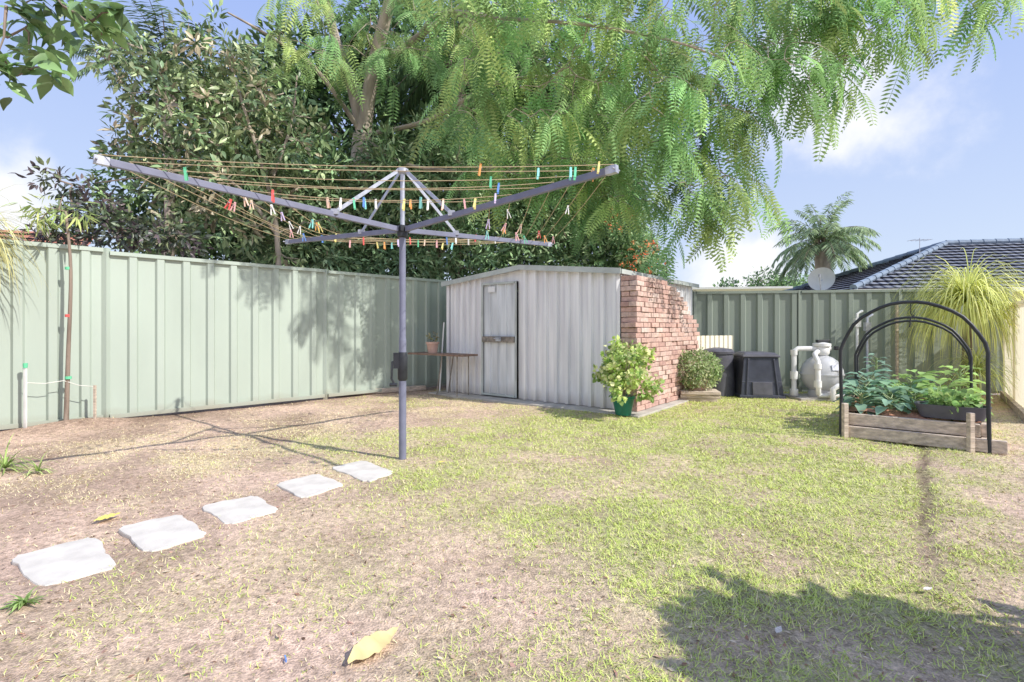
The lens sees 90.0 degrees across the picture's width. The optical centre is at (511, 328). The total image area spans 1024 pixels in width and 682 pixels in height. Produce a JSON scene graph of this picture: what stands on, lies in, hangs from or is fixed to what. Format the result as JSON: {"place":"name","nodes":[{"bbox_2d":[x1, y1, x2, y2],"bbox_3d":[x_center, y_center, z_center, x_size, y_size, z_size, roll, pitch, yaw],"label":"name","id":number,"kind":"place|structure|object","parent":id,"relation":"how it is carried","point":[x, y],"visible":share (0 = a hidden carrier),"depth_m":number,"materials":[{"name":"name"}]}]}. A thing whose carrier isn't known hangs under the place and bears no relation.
{"place":"outdoors","nodes":[
{"label":"outdoors","id":0,"kind":"place"},
{"bbox_2d":[0,230,92,245],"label":"neighbour house","id":1,"kind":"structure","parent":0,"point":[30,237],"depth_m":16.00,"materials":[{"name":"red tile"}]},
{"bbox_2d":[0,385,1023,681],"bbox_3d":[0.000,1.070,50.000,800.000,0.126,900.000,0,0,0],"label":"ground","id":2,"kind":"structure","parent":0,"point":[300,657],"depth_m":2.50,"materials":[{"name":"green plant"}]},
{"bbox_2d":[0,435,46,474],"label":"grass tuft","id":3,"kind":"object","parent":2,"relation":"on","point":[5,463],"visible":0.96,"depth_m":3.96,"materials":[{"name":"green plant"}]},
{"bbox_2d":[0,585,47,613],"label":"weed tuft","id":4,"kind":"object","parent":2,"relation":"on","point":[21,602],"visible":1,"depth_m":2.00,"materials":[{"name":"green plant"}]},
{"bbox_2d":[23,363,27,427],"bbox_3d":[-5.152,0.736,5.420,0.042,0.735,0.040,0,0,0],"label":"stake","id":5,"kind":"object","parent":2,"relation":"on","point":[25,366],"visible":0.89,"depth_m":5.41,"materials":[{"name":"white plastic"}]},
{"bbox_2d":[0,184,56,301],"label":"strappy palm","id":6,"kind":"object","parent":2,"relation":"on","point":[5,257],"visible":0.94,"depth_m":5.16,"materials":[{"name":"green plant"}]},
{"bbox_2d":[20,453,56,476],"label":"weed clump","id":7,"kind":"object","parent":2,"relation":"on","point":[37,468],"visible":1,"depth_m":3.90,"materials":[{"name":"green plant"}]},
{"bbox_2d":[1,193,98,420],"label":"young tree","id":8,"kind":"object","parent":2,"relation":"on","point":[41,224],"visible":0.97,"depth_m":5.65,"materials":[{"name":"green plant"}]},
{"bbox_2d":[11,537,115,585],"bbox_3d":[-2.101,1.118,2.406,0.524,0.059,0.330,0,0,41],"label":"stepping stone","id":9,"kind":"object","parent":2,"relation":"on","point":[70,561],"visible":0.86,"depth_m":2.38,"materials":[{"name":"stone"}]},
{"bbox_2d":[0,0,140,110],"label":"overhanging tree","id":10,"kind":"object","parent":2,"relation":"on","point":[106,14],"visible":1,"depth_m":2.95,"materials":[{"name":"green plant"}]},
{"bbox_2d":[93,385,96,418],"bbox_3d":[-4.710,0.854,5.780,0.024,0.423,0.018,0,0,0],"label":"stake","id":11,"kind":"object","parent":2,"relation":"on","point":[95,402],"visible":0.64,"depth_m":5.78,"materials":[{"name":"brown wood"}]},
{"bbox_2d":[94,512,120,520],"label":"fallen leaf","id":12,"kind":"object","parent":2,"relation":"on","point":[105,516],"visible":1,"depth_m":2.95,"materials":[{"name":"yellow plant"}]},
{"bbox_2d":[5,156,214,257],"bbox_3d":[-5.969,-0.675,7.736,2.585,3.562,1.415,0,0,-13],"label":"shrub","id":13,"kind":"object","parent":2,"relation":"on","point":[132,233],"visible":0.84,"depth_m":7.54,"materials":[{"name":"green plant"}]},
{"bbox_2d":[69,0,230,255],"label":"palm tree","id":14,"kind":"object","parent":2,"relation":"on","point":[83,53],"visible":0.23,"depth_m":10.50,"materials":[{"name":"green plant"}]},
{"bbox_2d":[119,515,205,551],"bbox_3d":[-1.867,1.114,2.745,0.508,0.059,0.297,0,0,40],"label":"stepping stone","id":15,"kind":"object","parent":2,"relation":"on","point":[157,534],"visible":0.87,"depth_m":2.72,"materials":[{"name":"stone"}]},
{"bbox_2d":[74,58,330,264],"bbox_3d":[-6.899,-2.489,12.047,6.041,7.182,3.368,0,0,0],"label":"evergreen tree","id":16,"kind":"object","parent":2,"relation":"on","point":[136,206],"visible":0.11,"depth_m":11.41,"materials":[{"name":"green plant"}]},
{"bbox_2d":[65,0,349,269],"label":"broadleaf tree","id":17,"kind":"object","parent":2,"relation":"on","point":[217,108],"visible":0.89,"depth_m":8.37,"materials":[{"name":"green plant"}]},
{"bbox_2d":[0,239,448,429],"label":"steel fence","id":18,"kind":"object","parent":2,"relation":"on","point":[155,334],"visible":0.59,"depth_m":6.67,"materials":[{"name":"green metal"}]},
{"bbox_2d":[202,496,277,523],"bbox_3d":[-1.644,1.118,3.106,0.453,0.059,0.326,0,0,40],"label":"stepping stone","id":19,"kind":"object","parent":2,"relation":"on","point":[238,510],"visible":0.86,"depth_m":3.08,"materials":[{"name":"stone"}]},
{"bbox_2d":[233,124,377,272],"bbox_3d":[-3.881,-1.446,9.913,2.687,5.099,2.294,0,0,-30],"label":"oleander shrub","id":20,"kind":"object","parent":2,"relation":"on","point":[338,257],"visible":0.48,"depth_m":9.55,"materials":[{"name":"green plant"}]},
{"bbox_2d":[276,474,342,497],"bbox_3d":[-1.404,1.116,3.565,0.460,0.059,0.352,0,0,41],"label":"stepping stone","id":21,"kind":"object","parent":2,"relation":"on","point":[309,485],"visible":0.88,"depth_m":3.54,"materials":[{"name":"stone"}]},
{"bbox_2d":[93,154,619,459],"bbox_3d":[-0.933,-0.075,4.299,3.004,2.550,2.804,0,0,-3],"label":"rotary clothesline","id":22,"kind":"object","parent":2,"relation":"on","point":[402,230],"visible":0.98,"depth_m":3.93,"materials":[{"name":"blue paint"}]},
{"bbox_2d":[183,167,188,180],"bbox_3d":[-1.959,-0.927,3.073,0.019,0.078,0.036,-4,19,-17],"label":"clothes peg","id":23,"kind":"object","parent":22,"relation":"attached to","point":[185,174],"visible":1,"depth_m":3.06,"materials":[{"name":"green plastic"}]},
{"bbox_2d":[332,461,392,482],"bbox_3d":[-1.133,1.117,3.936,0.557,0.059,0.309,0,0,43],"label":"stepping stone","id":24,"kind":"object","parent":2,"relation":"on","point":[365,471],"visible":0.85,"depth_m":3.92,"materials":[{"name":"concrete"}]},
{"bbox_2d":[347,626,398,663],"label":"fallen leaf","id":25,"kind":"object","parent":2,"relation":"on","point":[365,647],"visible":1,"depth_m":1.75,"materials":[{"name":"yellow plant"}]},
{"bbox_2d":[314,115,445,278],"bbox_3d":[-2.768,-1.641,10.593,2.872,5.489,2.335,0,0,0],"label":"oleander shrub","id":26,"kind":"object","parent":2,"relation":"on","point":[381,256],"visible":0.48,"depth_m":10.13,"materials":[{"name":"green plant"}]},
{"bbox_2d":[344,385,425,395],"bbox_3d":[-2.211,1.050,8.671,1.568,0.080,0.120,0,0,-32],"label":"timber sleeper","id":27,"kind":"object","parent":2,"relation":"on","point":[408,388],"visible":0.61,"depth_m":8.76,"materials":[{"name":"brown wood"}]},
{"bbox_2d":[212,0,652,260],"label":"evergreen tree","id":28,"kind":"object","parent":2,"relation":"on","point":[321,97],"visible":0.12,"depth_m":12.46,"materials":[{"name":"green plant"}]},
{"bbox_2d":[369,97,509,279],"bbox_3d":[-1.609,-1.902,10.895,3.176,6.009,2.323,0,0,0],"label":"oleander shrub","id":29,"kind":"object","parent":2,"relation":"on","point":[447,262],"visible":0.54,"depth_m":10.59,"materials":[{"name":"green plant"}]},
{"bbox_2d":[376,6,547,274],"bbox_3d":[-1.137,-2.870,12.012,4.098,8.144,4.104,0,0,0],"label":"palm tree","id":30,"kind":"object","parent":2,"relation":"on","point":[405,84],"visible":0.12,"depth_m":11.96,"materials":[{"name":"green plant"}]},
{"bbox_2d":[441,129,558,279],"bbox_3d":[-0.295,-1.745,11.782,2.870,5.696,2.312,0,0,0],"label":"oleander shrub","id":31,"kind":"object","parent":2,"relation":"on","point":[494,251],"visible":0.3,"depth_m":11.31,"materials":[{"name":"green plant"}]},
{"bbox_2d":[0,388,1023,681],"bbox_3d":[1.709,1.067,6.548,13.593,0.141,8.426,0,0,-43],"label":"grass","id":32,"kind":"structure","parent":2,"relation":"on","point":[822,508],"depth_m":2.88,"materials":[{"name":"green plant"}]},
{"bbox_2d":[0,393,1023,681],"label":"leaf litter","id":33,"kind":"object","parent":2,"relation":"on","point":[504,557],"visible":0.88,"depth_m":2.33,"materials":[{"name":"brown plant"}]},
{"bbox_2d":[495,120,616,266],"bbox_3d":[1.005,-1.946,11.883,3.210,6.098,2.328,0,0,0],"label":"oleander shrub","id":34,"kind":"object","parent":2,"relation":"on","point":[554,260],"visible":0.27,"depth_m":11.45,"materials":[{"name":"green plant"}]},
{"bbox_2d":[428,382,688,417],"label":"concrete slab","id":35,"kind":"structure","parent":2,"relation":"on","point":[563,406],"depth_m":7.30,"materials":[{"name":"grey concrete"}]},
{"bbox_2d":[439,322,444,390],"bbox_3d":[-1.177,0.475,8.581,0.106,1.152,0.022,0,0,-38],"label":"stick","id":36,"kind":"object","parent":35,"relation":"on","point":[441,352],"visible":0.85,"depth_m":8.58,"materials":[{"name":"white wood"}]},
{"bbox_2d":[408,352,477,396],"bbox_3d":[-1.158,0.746,8.433,1.280,0.672,0.360,0,0,38],"label":"bench table","id":37,"kind":"object","parent":35,"relation":"on","point":[457,355],"visible":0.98,"depth_m":8.25,"materials":[{"name":"wood"}]},
{"bbox_2d":[426,331,438,352],"bbox_3d":[-1.330,0.223,8.537,0.240,0.371,0.325,0,0,0],"label":"flower pot","id":38,"kind":"object","parent":37,"relation":"on","point":[432,346],"visible":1,"depth_m":8.50,"materials":[{"name":"pink ceramic"}]},
{"bbox_2d":[441,265,698,408],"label":"garden shed","id":39,"kind":"structure","parent":35,"relation":"on","point":[543,333],"depth_m":7.54,"materials":[{"name":"white metal"}]},
{"bbox_2d":[481,281,516,397],"bbox_3d":[-0.228,0.168,7.934,0.727,1.765,0.115,0,0,38],"label":"door","id":40,"kind":"structure","parent":39,"relation":"in","point":[499,338],"depth_m":7.97,"materials":[{"name":"grey metal"}]},
{"bbox_2d":[592,335,664,415],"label":"potted geranium","id":41,"kind":"object","parent":35,"relation":"on","point":[620,376],"visible":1,"depth_m":6.23,"materials":[{"name":"green plant"}]},
{"bbox_2d":[632,405,644,411],"bbox_3d":[1.634,1.035,6.678,0.112,0.062,0.228,0,1,40],"label":"brick","id":42,"kind":"object","parent":35,"relation":"on","point":[638,408],"visible":0.66,"depth_m":6.60,"materials":[{"name":"brick"}]},
{"bbox_2d":[677,346,723,401],"bbox_3d":[2.787,0.682,7.821,0.886,0.827,0.804,0,0,0],"label":"planter box","id":43,"kind":"object","parent":35,"relation":"on","point":[695,382],"visible":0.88,"depth_m":7.62,"materials":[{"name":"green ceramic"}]},
{"bbox_2d":[693,335,732,375],"bbox_3d":[3.354,0.590,8.517,0.873,0.940,0.018,0,0,-24],"label":"corrugated sheet","id":44,"kind":"object","parent":35,"relation":"on","point":[722,341],"visible":0.32,"depth_m":8.53,"materials":[{"name":"beige metal"}]},
{"bbox_2d":[557,155,673,273],"bbox_3d":[2.352,-1.584,11.924,2.828,5.374,2.417,0,0,0],"label":"oleander shrub","id":45,"kind":"object","parent":2,"relation":"on","point":[602,261],"visible":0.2,"depth_m":11.44,"materials":[{"name":"green plant"}]},
{"bbox_2d":[228,0,1023,284],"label":"jacaranda tree","id":46,"kind":"object","parent":2,"relation":"on","point":[841,19],"visible":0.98,"depth_m":7.32,"materials":[{"name":"green plant"}]},
{"bbox_2d":[598,181,677,277],"bbox_3d":[2.628,-1.067,10.891,1.891,4.340,1.548,0,0,0],"label":"flowering shrub","id":47,"kind":"object","parent":2,"relation":"on","point":[627,249],"visible":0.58,"depth_m":10.83,"materials":[{"name":"green plant"}]},
{"bbox_2d":[703,347,734,396],"bbox_3d":[3.400,0.708,8.550,0.620,0.785,0.620,0,0,0],"label":"compost bin","id":48,"kind":"object","parent":2,"relation":"on","point":[725,385],"visible":0.54,"depth_m":8.28,"materials":[{"name":"grey plastic"}]},
{"bbox_2d":[712,276,749,286],"bbox_3d":[12.853,-0.994,29.918,3.047,4.189,2.900,0,0,0],"label":"distant tree","id":49,"kind":"object","parent":2,"relation":"on","point":[727,284],"visible":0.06,"depth_m":29.76,"materials":[{"name":"green plant"}]},
{"bbox_2d":[692,286,792,290],"bbox_3d":[5.750,0.037,13.800,2.532,2.125,2.400,0,0,9],"label":"carport","id":50,"kind":"object","parent":2,"relation":"on","point":[768,288],"visible":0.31,"depth_m":12.73,"materials":[{"name":"white metal"}]},
{"bbox_2d":[733,351,785,398],"bbox_3d":[3.980,0.743,8.380,0.698,0.715,0.698,0,0,7],"label":"compost bin","id":51,"kind":"object","parent":2,"relation":"on","point":[757,374],"visible":0.89,"depth_m":8.10,"materials":[{"name":"black plastic"}]},
{"bbox_2d":[742,265,802,286],"bbox_3d":[17.377,-1.557,34.153,4.159,5.313,3.571,0,0,0],"label":"distant tree","id":52,"kind":"object","parent":2,"relation":"on","point":[772,282],"visible":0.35,"depth_m":33.68,"materials":[{"name":"green plant"}]},
{"bbox_2d":[764,271,808,285],"bbox_3d":[22.102,-1.862,40.008,5.118,5.925,4.296,0,0,0],"label":"distant tree","id":53,"kind":"object","parent":2,"relation":"on","point":[805,278],"visible":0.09,"depth_m":39.24,"materials":[{"name":"green plant"}]},
{"bbox_2d":[784,394,838,400],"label":"filter slab","id":54,"kind":"structure","parent":2,"relation":"on","point":[803,397],"depth_m":7.87,"materials":[{"name":"grey concrete"}]},
{"bbox_2d":[789,340,844,401],"bbox_3d":[4.893,0.639,8.012,0.736,0.922,0.762,0,0,-35],"label":"sand filter","id":55,"kind":"object","parent":54,"relation":"on","point":[819,372],"visible":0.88,"depth_m":7.96,"materials":[{"name":"grey plastic"}]},
{"bbox_2d":[767,191,881,285],"bbox_3d":[13.302,-2.219,22.030,4.148,6.855,4.194,0,0,17],"label":"palm tree","id":56,"kind":"object","parent":2,"relation":"on","point":[825,249],"visible":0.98,"depth_m":21.51,"materials":[{"name":"green plant"}]},
{"bbox_2d":[693,288,1011,393],"bbox_3d":[5.710,0.268,8.794,4.992,1.864,0.086,0,0,9],"label":"steel fence","id":57,"kind":"object","parent":2,"relation":"on","point":[782,323],"visible":0.47,"depth_m":8.84,"materials":[{"name":"green metal"}]},
{"bbox_2d":[853,310,862,353],"bbox_3d":[5.830,0.393,8.603,0.156,1.414,0.077,0,0,0],"label":"riser pipe","id":58,"kind":"object","parent":2,"relation":"on","point":[858,325],"visible":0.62,"depth_m":8.58,"materials":[{"name":"white plastic"}]},
{"bbox_2d":[863,314,872,383],"bbox_3d":[6.000,0.425,8.603,0.155,1.350,0.077,0,0,0],"label":"riser pipe","id":59,"kind":"object","parent":2,"relation":"on","point":[867,326],"visible":0.77,"depth_m":8.58,"materials":[{"name":"plastic"}]},
{"bbox_2d":[895,305,898,382],"bbox_3d":[6.397,0.349,8.510,0.035,1.501,0.035,0,0,0],"label":"post","id":60,"kind":"object","parent":2,"relation":"on","point":[896,350],"visible":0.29,"depth_m":8.49,"materials":[{"name":"brown wood"}]},
{"bbox_2d":[786,238,1023,301],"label":"neighbour house","id":61,"kind":"structure","parent":2,"relation":"on","point":[881,274],"depth_m":18.00,"materials":[{"name":"grey tile"}]},
{"bbox_2d":[854,316,972,412],"bbox_3d":[4.357,0.485,5.596,1.034,1.232,0.036,0,0,38],"label":"garden hoop","id":62,"kind":"object","parent":2,"relation":"on","point":[936,322],"visible":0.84,"depth_m":5.52,"materials":[{"name":"black plastic"}]},
{"bbox_2d":[857,320,969,387],"bbox_3d":[4.760,0.500,6.106,1.094,1.201,0.036,0,0,38],"label":"garden hoop","id":63,"kind":"object","parent":2,"relation":"on","point":[920,321],"visible":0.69,"depth_m":6.12,"materials":[{"name":"black plastic"}]},
{"bbox_2d":[838,300,991,453],"bbox_3d":[3.756,0.418,4.834,1.140,1.364,0.042,0,0,38],"label":"garden hoop","id":64,"kind":"object","parent":2,"relation":"on","point":[987,365],"visible":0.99,"depth_m":4.64,"materials":[{"name":"black plastic"}]},
{"bbox_2d":[841,395,1007,454],"bbox_3d":[4.359,0.950,5.518,1.225,0.400,1.936,0,0,38],"label":"raised garden bed","id":65,"kind":"object","parent":2,"relation":"on","point":[972,430],"visible":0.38,"depth_m":4.84,"materials":[{"name":"brown wood"}]},
{"bbox_2d":[833,380,889,414],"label":"vegetable plant","id":66,"kind":"object","parent":65,"relation":"on","point":[858,406],"visible":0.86,"depth_m":5.30,"materials":[{"name":"green plant"}]},
{"bbox_2d":[835,379,890,412],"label":"vegetable plant","id":67,"kind":"object","parent":65,"relation":"on","point":[864,389],"visible":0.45,"depth_m":5.50,"materials":[{"name":"green plant"}]},
{"bbox_2d":[843,369,890,402],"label":"vegetable plant","id":68,"kind":"object","parent":65,"relation":"on","point":[875,374],"visible":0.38,"depth_m":5.76,"materials":[{"name":"green plant"}]},
{"bbox_2d":[860,353,891,392],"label":"vegetable plant","id":69,"kind":"object","parent":65,"relation":"on","point":[873,365],"visible":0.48,"depth_m":6.10,"materials":[{"name":"green plant"}]},
{"bbox_2d":[861,379,912,414],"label":"vegetable plant","id":70,"kind":"object","parent":65,"relation":"on","point":[903,390],"visible":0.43,"depth_m":5.41,"materials":[{"name":"green plant"}]},
{"bbox_2d":[863,387,916,414],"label":"vegetable plant","id":71,"kind":"object","parent":65,"relation":"on","point":[885,402],"visible":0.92,"depth_m":5.08,"materials":[{"name":"green plant"}]},
{"bbox_2d":[881,378,936,402],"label":"vegetable plant","id":72,"kind":"object","parent":65,"relation":"on","point":[912,385],"visible":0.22,"depth_m":5.47,"materials":[{"name":"green plant"}]},
{"bbox_2d":[886,386,941,418],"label":"vegetable plant","id":73,"kind":"object","parent":65,"relation":"on","point":[916,391],"visible":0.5,"depth_m":5.18,"materials":[{"name":"green plant"}]},
{"bbox_2d":[888,373,939,400],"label":"vegetable plant","id":74,"kind":"object","parent":65,"relation":"on","point":[903,376],"visible":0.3,"depth_m":5.73,"materials":[{"name":"green plant"}]},
{"bbox_2d":[890,369,941,396],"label":"vegetable plant","id":75,"kind":"object","parent":65,"relation":"on","point":[914,371],"visible":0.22,"depth_m":6.07,"materials":[{"name":"green plant"}]},
{"bbox_2d":[915,375,978,420],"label":"vegetable plant","id":76,"kind":"object","parent":65,"relation":"on","point":[940,382],"visible":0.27,"depth_m":5.40,"materials":[{"name":"green plant"}]},
{"bbox_2d":[919,386,982,418],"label":"vegetable plant","id":77,"kind":"object","parent":65,"relation":"on","point":[955,390],"visible":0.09,"depth_m":5.07,"materials":[{"name":"green plant"}]},
{"bbox_2d":[914,386,991,421],"bbox_3d":[4.127,0.687,4.808,0.519,0.306,0.473,0,0,0],"label":"plastic tub","id":78,"kind":"object","parent":65,"relation":"on","point":[943,404],"visible":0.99,"depth_m":4.74,"materials":[{"name":"black plastic"}]},
{"bbox_2d":[933,365,991,401],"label":"vegetable plant","id":79,"kind":"object","parent":65,"relation":"on","point":[946,372],"visible":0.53,"depth_m":5.59,"materials":[{"name":"green plant"}]},
{"bbox_2d":[951,392,992,420],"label":"vegetable plant","id":80,"kind":"object","parent":65,"relation":"on","point":[979,405],"visible":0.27,"depth_m":4.75,"materials":[{"name":"green plant"}]},
{"bbox_2d":[879,247,1023,398],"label":"ponytail palm","id":81,"kind":"object","parent":2,"relation":"on","point":[968,293],"visible":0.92,"depth_m":7.44,"materials":[{"name":"green plant"}]},
{"bbox_2d":[928,334,1019,401],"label":"strappy plant","id":82,"kind":"object","parent":2,"relation":"on","point":[977,361],"visible":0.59,"depth_m":7.29,"materials":[{"name":"green plant"}]},
{"bbox_2d":[1000,391,1023,421],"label":"timber edging","id":83,"kind":"object","parent":2,"relation":"on","point":[1016,407],"visible":0.78,"depth_m":6.85,"materials":[{"name":"brown wood"}]},
{"bbox_2d":[1003,300,1023,407],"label":"steel fence","id":84,"kind":"object","parent":2,"relation":"on","point":[1017,392],"visible":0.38,"depth_m":7.05,"materials":[{"name":"beige metal"}]},
{"bbox_2d":[0,0,1023,286],"label":"sky","id":85,"kind":"structure","parent":0,"point":[946,161],"materials":[{"name":"blue"}]},
{"bbox_2d":[808,267,834,289],"bbox_3d":[6.919,-0.135,11.442,0.419,2.470,0.384,0,0,0],"label":"satellite dish","id":86,"kind":"object","parent":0,"point":[822,278],"visible":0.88,"depth_m":11.48,"materials":[{"name":"metal"}]},
{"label":"brick","id":87,"kind":"object","parent":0,"visible":0},
{"bbox_2d":[621,338,640,342],"bbox_3d":[1.554,0.158,6.688,0.228,0.062,0.112,-1,0,40],"label":"brick","id":88,"kind":"object","parent":87,"relation":"on","point":[629,340],"visible":0.83,"depth_m":6.64,"materials":[{"name":"ceramic"}]},
{"bbox_2d":[621,333,627,337],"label":"brick","id":89,"kind":"object","parent":88,"relation":"on","point":[624,335],"visible":0.56,"depth_m":6.68,"materials":[{"name":"brick"}]},
{"bbox_2d":[621,328,640,332],"bbox_3d":[1.554,0.022,6.689,0.228,0.062,0.112,1,0,36],"label":"brick","id":90,"kind":"object","parent":89,"relation":"on","point":[635,330],"visible":1,"depth_m":6.63,"materials":[{"name":"brick"}]},
{"bbox_2d":[628,333,643,337],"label":"brick","id":91,"kind":"object","parent":88,"relation":"on","point":[635,335],"visible":0.9,"depth_m":6.63,"materials":[{"name":"brick"}]},
{"bbox_2d":[641,328,648,332],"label":"brick","id":92,"kind":"object","parent":91,"relation":"on","point":[644,329],"visible":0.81,"depth_m":6.73,"materials":[{"name":"brick"}]},
{"bbox_2d":[628,322,642,326],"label":"brick","id":93,"kind":"object","parent":92,"relation":"on","point":[634,324],"visible":1,"depth_m":6.60,"materials":[{"name":"brick"}]},
{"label":"brick","id":94,"kind":"object","parent":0,"visible":0},
{"bbox_2d":[621,317,640,321],"bbox_3d":[1.554,-0.113,6.689,0.228,0.062,0.112,0,0,38],"label":"brick","id":95,"kind":"object","parent":94,"relation":"on","point":[630,319],"visible":0.98,"depth_m":6.63,"materials":[{"name":"brick"}]},
{"bbox_2d":[621,312,628,316],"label":"brick","id":96,"kind":"object","parent":95,"relation":"on","point":[624,314],"visible":0.6,"depth_m":6.67,"materials":[{"name":"brick"}]},
{"bbox_2d":[621,307,640,311],"bbox_3d":[1.549,-0.247,6.681,0.228,0.062,0.112,0,1,39],"label":"brick","id":97,"kind":"object","parent":96,"relation":"on","point":[630,309],"visible":0.99,"depth_m":6.63,"materials":[{"name":"brick"}]},
{"bbox_2d":[629,301,643,306],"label":"brick","id":98,"kind":"object","parent":97,"relation":"on","point":[635,304],"visible":1,"depth_m":6.60,"materials":[{"name":"brick"}]},
{"bbox_2d":[621,296,640,301],"bbox_3d":[1.555,-0.383,6.690,0.228,0.062,0.112,0,0,38],"label":"brick","id":99,"kind":"object","parent":98,"relation":"on","point":[630,298],"visible":0.97,"depth_m":6.64,"materials":[{"name":"brick"}]},
{"bbox_2d":[621,291,629,296],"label":"brick","id":100,"kind":"object","parent":99,"relation":"on","point":[625,294],"visible":0.67,"depth_m":6.67,"materials":[{"name":"brick"}]},
{"bbox_2d":[620,286,639,291],"bbox_3d":[1.541,-0.517,6.672,0.228,0.062,0.112,0,-1,41],"label":"brick","id":101,"kind":"object","parent":100,"relation":"on","point":[629,288],"visible":0.98,"depth_m":6.62,"materials":[{"name":"brick"}]},
{"bbox_2d":[621,281,629,285],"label":"brick","id":102,"kind":"object","parent":101,"relation":"on","point":[624,283],"visible":0.59,"depth_m":6.65,"materials":[{"name":"brick"}]},
{"bbox_2d":[621,275,639,280],"bbox_3d":[1.547,-0.652,6.679,0.228,0.062,0.112,-1,-1,38],"label":"brick","id":103,"kind":"object","parent":102,"relation":"on","point":[630,278],"visible":0.89,"depth_m":6.63,"materials":[{"name":"brick"}]},
{"bbox_2d":[630,291,644,296],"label":"brick","id":104,"kind":"object","parent":99,"relation":"on","point":[638,293],"visible":0.88,"depth_m":6.60,"materials":[{"name":"brick"}]},
{"bbox_2d":[640,286,647,291],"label":"brick","id":105,"kind":"object","parent":104,"relation":"on","point":[643,289],"visible":0.57,"depth_m":6.73,"materials":[{"name":"brick"}]},
{"bbox_2d":[629,280,643,285],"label":"brick","id":106,"kind":"object","parent":105,"relation":"on","point":[636,283],"visible":0.88,"depth_m":6.61,"materials":[{"name":"brick"}]},
{"bbox_2d":[629,312,643,316],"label":"brick","id":107,"kind":"object","parent":95,"relation":"on","point":[636,314],"visible":0.95,"depth_m":6.61,"materials":[{"name":"brick"}]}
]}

